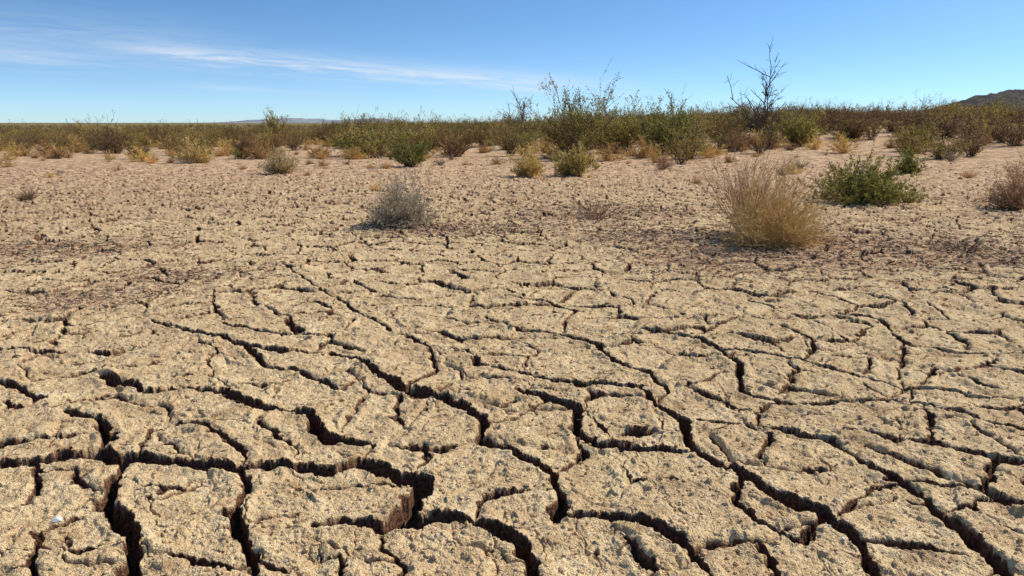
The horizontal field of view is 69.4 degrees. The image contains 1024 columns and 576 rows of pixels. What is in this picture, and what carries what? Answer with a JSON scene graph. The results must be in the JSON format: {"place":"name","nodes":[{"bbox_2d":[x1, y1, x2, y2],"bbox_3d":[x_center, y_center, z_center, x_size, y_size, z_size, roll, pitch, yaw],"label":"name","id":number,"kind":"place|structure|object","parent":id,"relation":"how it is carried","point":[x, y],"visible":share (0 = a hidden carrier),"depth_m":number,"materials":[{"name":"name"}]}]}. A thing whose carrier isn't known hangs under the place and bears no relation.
{"place":"outdoors","nodes":[
{"label":"outdoors","id":0,"kind":"place"},
{"bbox_2d":[208,118,415,122],"bbox_3d":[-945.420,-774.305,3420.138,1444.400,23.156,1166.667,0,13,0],"label":"distant mountains","id":1,"kind":"structure","parent":0,"point":[296,120],"depth_m":3149.17,"materials":[{"name":"grey stone"}]},
{"bbox_2d":[0,120,1023,575],"bbox_3d":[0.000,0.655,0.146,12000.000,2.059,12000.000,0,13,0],"label":"ground","id":2,"kind":"structure","parent":0,"point":[110,496],"depth_m":4.48,"materials":[{"name":"soil"}]},
{"bbox_2d":[11,185,45,199],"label":"dry weed","id":3,"kind":"object","parent":2,"relation":"on","point":[28,196],"visible":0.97,"depth_m":14.70,"materials":[{"name":"brown plant"}]},
{"bbox_2d":[51,516,62,522],"bbox_3d":[-1.758,0.896,2.860,0.044,0.024,0.031,-5,14,-22],"label":"white stone","id":4,"kind":"object","parent":2,"relation":"on","point":[56,519],"visible":1,"depth_m":2.85,"materials":[{"name":"stone"}]},
{"bbox_2d":[170,135,223,162],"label":"dry shrub","id":5,"kind":"object","parent":2,"relation":"on","point":[199,153],"visible":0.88,"depth_m":29.20,"materials":[{"name":"beige plant"}]},
{"bbox_2d":[260,107,288,133],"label":"creosote bush","id":6,"kind":"object","parent":2,"relation":"on","point":[271,123],"visible":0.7,"depth_m":57.00,"materials":[{"name":"green plant"}]},
{"bbox_2d":[256,145,300,173],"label":"dry shrub","id":7,"kind":"object","parent":2,"relation":"on","point":[276,164],"visible":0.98,"depth_m":22.14,"materials":[{"name":"beige plant"}]},
{"bbox_2d":[324,107,394,156],"bbox_3d":[-7.317,-7.525,35.515,2.742,2.414,3.988,8,15,31],"label":"creosote bush","id":8,"kind":"object","parent":2,"relation":"on","point":[339,143],"visible":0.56,"depth_m":35.04,"materials":[{"name":"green plant"}]},
{"bbox_2d":[357,158,442,228],"bbox_3d":[-1.689,-1.406,11.017,1.351,1.021,1.454,-5,14,-22],"label":"grey saltbush","id":9,"kind":"object","parent":2,"relation":"on","point":[393,211],"visible":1,"depth_m":10.84,"materials":[{"name":"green plant"}]},
{"bbox_2d":[380,124,436,166],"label":"creosote bush","id":10,"kind":"object","parent":2,"relation":"on","point":[412,153],"visible":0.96,"depth_m":25.71,"materials":[{"name":"green plant"}]},
{"bbox_2d":[1,219,1021,573],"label":"pale pebbles","id":11,"kind":"object","parent":2,"relation":"on","point":[575,365],"visible":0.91,"depth_m":3.59,"materials":[{"name":"stone"}]},
{"bbox_2d":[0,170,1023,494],"bbox_3d":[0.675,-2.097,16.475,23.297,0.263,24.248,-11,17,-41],"label":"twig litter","id":12,"kind":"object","parent":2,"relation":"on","point":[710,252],"visible":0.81,"depth_m":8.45,"materials":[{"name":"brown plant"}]},
{"bbox_2d":[0,160,1023,434],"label":"soil clods","id":13,"kind":"object","parent":2,"relation":"on","point":[516,346],"visible":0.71,"depth_m":8.38,"materials":[{"name":"soil"}]},
{"bbox_2d":[0,175,1023,575],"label":"clay crumbs","id":14,"kind":"object","parent":2,"relation":"on","point":[514,525],"visible":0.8,"depth_m":3.43,"materials":[{"name":"beige soil"}]},
{"bbox_2d":[0,92,1023,199],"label":"desert scrub","id":15,"kind":"object","parent":2,"relation":"on","point":[985,127],"visible":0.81,"depth_m":38.04,"materials":[{"name":"green plant"}]},
{"bbox_2d":[17,194,1008,575],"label":"dark pebbles","id":16,"kind":"object","parent":2,"relation":"on","point":[459,482],"visible":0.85,"depth_m":3.38,"materials":[{"name":"stone"}]},
{"bbox_2d":[497,85,535,134],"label":"bare mesquite tree","id":17,"kind":"object","parent":2,"relation":"on","point":[522,110],"visible":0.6,"depth_m":53.33,"materials":[{"name":"brown plant"}]},
{"bbox_2d":[506,142,545,176],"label":"rabbitbrush","id":18,"kind":"object","parent":2,"relation":"on","point":[528,167],"visible":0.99,"depth_m":20.79,"materials":[{"name":"yellow plant"}]},
{"bbox_2d":[521,59,625,153],"bbox_3d":[2.874,-7.673,31.459,4.957,4.298,4.208,0,13,0],"label":"creosote bush","id":19,"kind":"object","parent":2,"relation":"on","point":[594,121],"visible":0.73,"depth_m":31.26,"materials":[{"name":"green plant"}]},
{"bbox_2d":[548,134,600,176],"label":"creosote bush","id":20,"kind":"object","parent":2,"relation":"on","point":[578,164],"visible":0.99,"depth_m":21.09,"materials":[{"name":"green plant"}]},
{"bbox_2d":[569,194,629,219],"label":"dry weed","id":21,"kind":"object","parent":2,"relation":"on","point":[598,213],"visible":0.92,"depth_m":11.72,"materials":[{"name":"brown plant"}]},
{"bbox_2d":[593,89,665,151],"bbox_3d":[5.579,-7.882,34.926,4.536,2.969,3.308,9,15,35],"label":"creosote bush","id":22,"kind":"object","parent":2,"relation":"on","point":[618,133],"visible":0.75,"depth_m":34.70,"materials":[{"name":"green plant"}]},
{"bbox_2d":[651,146,674,169],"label":"dry weed","id":23,"kind":"object","parent":2,"relation":"on","point":[666,165],"visible":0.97,"depth_m":23.78,"materials":[{"name":"brown plant"}]},
{"bbox_2d":[622,85,711,153],"bbox_3d":[6.737,-7.450,32.597,3.805,3.148,4.708,0,13,0],"label":"creosote bush","id":24,"kind":"object","parent":2,"relation":"on","point":[680,119],"visible":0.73,"depth_m":32.39,"materials":[{"name":"green plant"}]},
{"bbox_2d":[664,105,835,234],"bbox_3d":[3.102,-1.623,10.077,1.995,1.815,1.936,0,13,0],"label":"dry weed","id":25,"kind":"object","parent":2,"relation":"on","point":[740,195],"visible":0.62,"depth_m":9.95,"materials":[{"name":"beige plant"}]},
{"bbox_2d":[718,39,796,135],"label":"bare mesquite tree","id":26,"kind":"object","parent":2,"relation":"on","point":[757,121],"visible":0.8,"depth_m":41.03,"materials":[{"name":"brown plant"}]},
{"bbox_2d":[704,128,860,253],"bbox_3d":[3.247,-1.276,9.217,1.914,1.534,2.039,0,13,0],"label":"straw tumbleweed","id":27,"kind":"object","parent":2,"relation":"on","point":[776,229],"visible":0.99,"depth_m":9.09,"materials":[{"name":"beige plant"}]},
{"bbox_2d":[767,99,832,146],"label":"creosote bush","id":28,"kind":"object","parent":2,"relation":"on","point":[803,132],"visible":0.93,"depth_m":35.65,"materials":[{"name":"green plant"}]},
{"bbox_2d":[799,140,928,206],"bbox_3d":[6.754,-2.190,14.079,2.171,1.240,2.726,0,13,0],"label":"green creosote bush","id":29,"kind":"object","parent":2,"relation":"on","point":[877,189],"visible":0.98,"depth_m":13.86,"materials":[{"name":"green plant"}]},
{"bbox_2d":[891,141,929,173],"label":"creosote bush","id":30,"kind":"object","parent":2,"relation":"on","point":[910,165],"visible":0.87,"depth_m":21.73,"materials":[{"name":"green plant"}]},
{"bbox_2d":[888,110,941,148],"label":"creosote bush","id":31,"kind":"object","parent":2,"relation":"on","point":[925,140],"visible":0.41,"depth_m":31.80,"materials":[{"name":"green plant"}]},
{"bbox_2d":[912,122,972,159],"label":"creosote bush","id":32,"kind":"object","parent":2,"relation":"on","point":[938,149],"visible":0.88,"depth_m":27.67,"materials":[{"name":"green plant"}]},
{"bbox_2d":[932,232,999,254],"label":"dry shrub","id":33,"kind":"object","parent":2,"relation":"on","point":[963,247],"visible":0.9,"depth_m":8.86,"materials":[{"name":"brown plant"}]},
{"bbox_2d":[969,148,1023,210],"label":"dry weed","id":34,"kind":"object","parent":2,"relation":"on","point":[1012,201],"visible":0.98,"depth_m":13.12,"materials":[{"name":"brown plant"}]},
{"bbox_2d":[0,0,1023,122],"label":"sky","id":35,"kind":"structure","parent":0,"point":[145,61],"materials":[{"name":"blue"}]},
{"bbox_2d":[926,89,1023,111],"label":"distant hill","id":36,"kind":"structure","parent":0,"point":[1018,94],"depth_m":404.78,"materials":[{"name":"grey stone"}]}
]}

